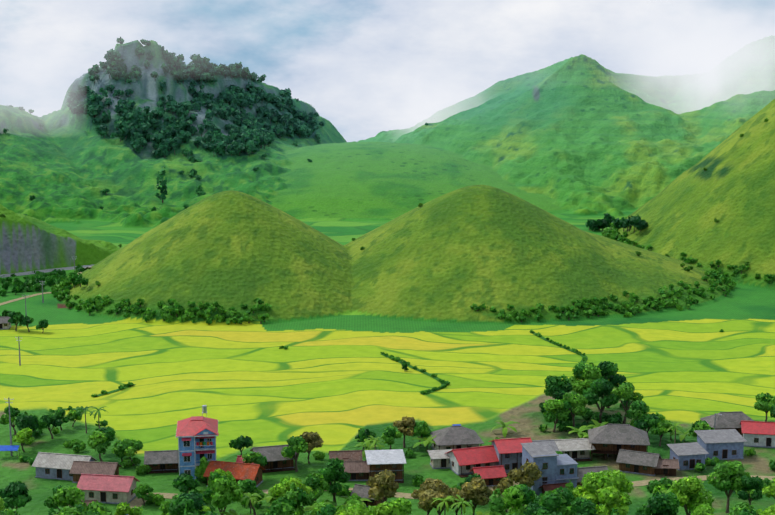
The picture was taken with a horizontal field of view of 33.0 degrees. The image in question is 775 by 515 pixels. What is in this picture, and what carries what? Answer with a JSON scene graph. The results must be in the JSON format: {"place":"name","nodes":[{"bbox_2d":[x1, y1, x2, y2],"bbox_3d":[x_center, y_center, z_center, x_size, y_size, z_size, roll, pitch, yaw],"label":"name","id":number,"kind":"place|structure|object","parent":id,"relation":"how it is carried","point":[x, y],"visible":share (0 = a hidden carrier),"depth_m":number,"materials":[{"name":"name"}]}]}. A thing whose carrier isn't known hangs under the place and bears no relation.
{"place":"outdoors","nodes":[
{"label":"outdoors","id":0,"kind":"place"},
{"bbox_2d":[12,69,47,94],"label":"cloud","id":1,"kind":"structure","parent":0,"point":[27,79],"depth_m":759.81,"materials":[{"name":"white"}]},
{"bbox_2d":[0,265,92,277],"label":"road","id":2,"kind":"structure","parent":0,"point":[44,271],"depth_m":509.71,"materials":[{"name":"grey asphalt"}]},
{"bbox_2d":[0,40,774,514],"bbox_3d":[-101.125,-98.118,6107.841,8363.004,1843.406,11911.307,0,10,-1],"label":"terrain","id":3,"kind":"structure","parent":0,"point":[514,184],"depth_m":459.89,"materials":[{"name":"green plant"}]},
{"bbox_2d":[0,316,11,329],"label":"house","id":4,"kind":"structure","parent":3,"relation":"on","point":[5,323],"depth_m":420.26,"materials":[{"name":"concrete"}]},
{"bbox_2d":[4,397,13,455],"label":"power pole","id":5,"kind":"object","parent":3,"relation":"on","point":[8,402],"visible":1,"depth_m":291.55,"materials":[{"name":"concrete"}]},
{"bbox_2d":[0,445,19,458],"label":"tarp shelter","id":6,"kind":"object","parent":3,"relation":"on","point":[9,447],"visible":0.89,"depth_m":291.56,"materials":[{"name":"blue plastic"}]},
{"bbox_2d":[15,336,20,365],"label":"power pole","id":7,"kind":"object","parent":3,"relation":"on","point":[18,340],"visible":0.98,"depth_m":373.08,"materials":[{"name":"concrete"}]},
{"bbox_2d":[39,281,44,302],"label":"power pole","id":8,"kind":"object","parent":3,"relation":"on","point":[42,292],"visible":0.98,"depth_m":461.71,"materials":[{"name":"concrete"}]},
{"bbox_2d":[0,267,89,305],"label":"dirt road","id":9,"kind":"structure","parent":3,"relation":"on","point":[10,301],"depth_m":471.69,"materials":[{"name":"beige soil"}]},
{"bbox_2d":[31,452,97,480],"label":"house","id":10,"kind":"structure","parent":3,"relation":"on","point":[57,466],"depth_m":277.67,"materials":[{"name":"concrete"}]},
{"bbox_2d":[45,408,83,412],"bbox_3d":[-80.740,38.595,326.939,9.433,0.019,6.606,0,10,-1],"label":"hedge","id":11,"kind":"object","parent":3,"relation":"on","point":[63,409],"visible":0.36,"depth_m":329.08,"materials":[{"name":"green plant"}]},
{"bbox_2d":[69,500,97,505],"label":"small brown house","id":12,"kind":"structure","parent":3,"relation":"on","point":[87,502],"depth_m":249.60,"materials":[{"name":"concrete"}]},
{"bbox_2d":[69,461,121,482],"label":"house","id":13,"kind":"structure","parent":3,"relation":"on","point":[78,469],"depth_m":275.00,"materials":[{"name":"tile"}]},
{"bbox_2d":[77,474,139,503],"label":"house","id":14,"kind":"structure","parent":3,"relation":"on","point":[112,489],"depth_m":263.21,"materials":[{"name":"metal"}]},
{"bbox_2d":[96,384,135,396],"bbox_3d":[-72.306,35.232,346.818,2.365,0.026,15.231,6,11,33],"label":"hedge","id":15,"kind":"object","parent":3,"relation":"on","point":[118,389],"visible":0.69,"depth_m":345.72,"materials":[{"name":"green plant"}]},
{"bbox_2d":[144,450,178,473],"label":"house wood","id":16,"kind":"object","parent":3,"relation":"on","point":[165,461],"visible":0.98,"depth_m":282.25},
{"bbox_2d":[176,405,218,480],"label":"tall house","id":17,"kind":"structure","parent":3,"relation":"on","point":[196,436],"depth_m":274.55,"materials":[{"name":"blue paint"}]},
{"bbox_2d":[203,461,265,486],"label":"house","id":18,"kind":"structure","parent":3,"relation":"on","point":[242,471],"depth_m":272.52,"materials":[{"name":"tile"}]},
{"bbox_2d":[236,455,253,463],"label":"red house","id":19,"kind":"structure","parent":3,"relation":"on","point":[239,459],"depth_m":281.81,"materials":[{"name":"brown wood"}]},
{"bbox_2d":[250,444,296,472],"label":"house","id":20,"kind":"structure","parent":3,"relation":"on","point":[277,461],"depth_m":283.29,"materials":[{"name":"tile"}]},
{"bbox_2d":[328,450,362,460],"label":"house","id":21,"kind":"structure","parent":3,"relation":"on","point":[349,455],"depth_m":284.60,"materials":[{"name":"tile"}]},
{"bbox_2d":[338,461,371,480],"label":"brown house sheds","id":22,"kind":"object","parent":3,"relation":"on","point":[358,470],"visible":0.6,"depth_m":276.27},
{"bbox_2d":[350,484,383,506],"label":"hut","id":23,"kind":"object","parent":3,"relation":"on","point":[361,491],"visible":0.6,"depth_m":261.37,"materials":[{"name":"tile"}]},
{"bbox_2d":[365,449,406,482],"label":"house","id":24,"kind":"structure","parent":3,"relation":"on","point":[393,461],"depth_m":275.88,"materials":[{"name":"white metal"}]},
{"bbox_2d":[0,37,774,323],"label":"forest trees","id":25,"kind":"object","parent":3,"relation":"on","point":[250,133],"visible":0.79,"depth_m":779.51,"materials":[{"name":"green plant"}]},
{"bbox_2d":[0,310,774,514],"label":"village tree","id":26,"kind":"object","parent":3,"relation":"on","point":[604,488],"depth_m":254.06,"materials":[{"name":"green plant"}]},
{"bbox_2d":[381,354,441,394],"bbox_3d":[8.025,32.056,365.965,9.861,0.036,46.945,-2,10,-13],"label":"hedge","id":27,"kind":"object","parent":3,"relation":"on","point":[426,373],"visible":0.44,"depth_m":365.58,"materials":[{"name":"green plant"}]},
{"bbox_2d":[427,449,451,468],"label":"house","id":28,"kind":"structure","parent":3,"relation":"on","point":[440,459],"depth_m":284.25,"materials":[{"name":"paint"}]},
{"bbox_2d":[128,475,774,514],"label":"village lane","id":29,"kind":"structure","parent":3,"relation":"on","point":[134,502],"depth_m":269.68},
{"bbox_2d":[430,425,483,449],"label":"house","id":30,"kind":"structure","parent":3,"relation":"on","point":[456,437],"depth_m":292.76,"materials":[{"name":"concrete"}]},
{"bbox_2d":[444,445,498,477],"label":"house","id":31,"kind":"structure","parent":3,"relation":"on","point":[464,462],"depth_m":280.60,"materials":[{"name":"red metal"}]},
{"bbox_2d":[469,465,506,486],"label":"red house","id":32,"kind":"structure","parent":3,"relation":"on","point":[492,475],"depth_m":273.05,"materials":[{"name":"concrete"}]},
{"bbox_2d":[488,437,531,475],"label":"house","id":33,"kind":"structure","parent":3,"relation":"on","point":[509,453],"depth_m":280.40,"materials":[{"name":"red metal"}]},
{"bbox_2d":[532,439,558,451],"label":"house","id":34,"kind":"structure","parent":3,"relation":"on","point":[552,443],"depth_m":290.09,"materials":[{"name":"concrete"}]},
{"bbox_2d":[520,441,578,495],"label":"house","id":35,"kind":"structure","parent":3,"relation":"on","point":[552,463],"depth_m":267.03,"materials":[{"name":"paint"}]},
{"bbox_2d":[539,482,570,493],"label":"rust shed","id":36,"kind":"structure","parent":3,"relation":"on","point":[547,487],"depth_m":263.88,"materials":[{"name":"brown metal"}]},
{"bbox_2d":[532,332,615,387],"bbox_3d":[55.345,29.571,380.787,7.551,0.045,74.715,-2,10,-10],"label":"hedge","id":37,"kind":"object","parent":3,"relation":"on","point":[544,338],"visible":0.35,"depth_m":395.15,"materials":[{"name":"green plant"}]},
{"bbox_2d":[554,438,595,461],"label":"house","id":38,"kind":"structure","parent":3,"relation":"on","point":[578,450],"depth_m":289.83,"materials":[{"name":"concrete"}]},
{"bbox_2d":[577,466,608,488],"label":"house","id":39,"kind":"structure","parent":3,"relation":"on","point":[581,471],"depth_m":271.02,"materials":[{"name":"concrete"}]},
{"bbox_2d":[588,424,649,459],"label":"house","id":40,"kind":"structure","parent":3,"relation":"on","point":[611,439],"depth_m":288.98,"materials":[{"name":"grey wood"}]},
{"bbox_2d":[616,449,661,475],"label":"house","id":41,"kind":"structure","parent":3,"relation":"on","point":[636,462],"depth_m":280.91,"materials":[{"name":"tile"}]},
{"bbox_2d":[652,459,679,475],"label":"house","id":42,"kind":"structure","parent":3,"relation":"on","point":[667,467],"depth_m":279.42,"materials":[{"name":"brown wood"}]},
{"bbox_2d":[667,442,708,470],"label":"house","id":43,"kind":"structure","parent":3,"relation":"on","point":[688,456],"depth_m":283.49,"materials":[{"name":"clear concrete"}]},
{"bbox_2d":[694,429,746,459],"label":"house","id":44,"kind":"structure","parent":3,"relation":"on","point":[724,444],"depth_m":290.17,"materials":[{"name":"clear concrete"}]},
{"bbox_2d":[700,411,753,434],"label":"house","id":45,"kind":"structure","parent":3,"relation":"on","point":[728,420],"depth_m":306.31,"materials":[{"name":"concrete"}]},
{"bbox_2d":[740,420,774,447],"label":"long red house","id":46,"kind":"structure","parent":3,"relation":"on","point":[758,434],"depth_m":299.13,"materials":[{"name":"metal"}]},
{"bbox_2d":[0,0,774,141],"label":"sky","id":47,"kind":"structure","parent":0,"point":[355,62],"materials":[{"name":"white"}]},
{"bbox_2d":[404,76,509,129],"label":"cloud","id":48,"kind":"structure","parent":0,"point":[428,100],"depth_m":1036.32,"materials":[{"name":"white"}]},
{"bbox_2d":[647,0,672,89],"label":"cloud","id":49,"kind":"structure","parent":0,"point":[660,40],"depth_m":828.84,"materials":[{"name":"white"}]},
{"bbox_2d":[608,13,774,113],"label":"cloud","id":50,"kind":"structure","parent":0,"point":[713,59],"depth_m":832.15,"materials":[{"name":"white"}]}
]}

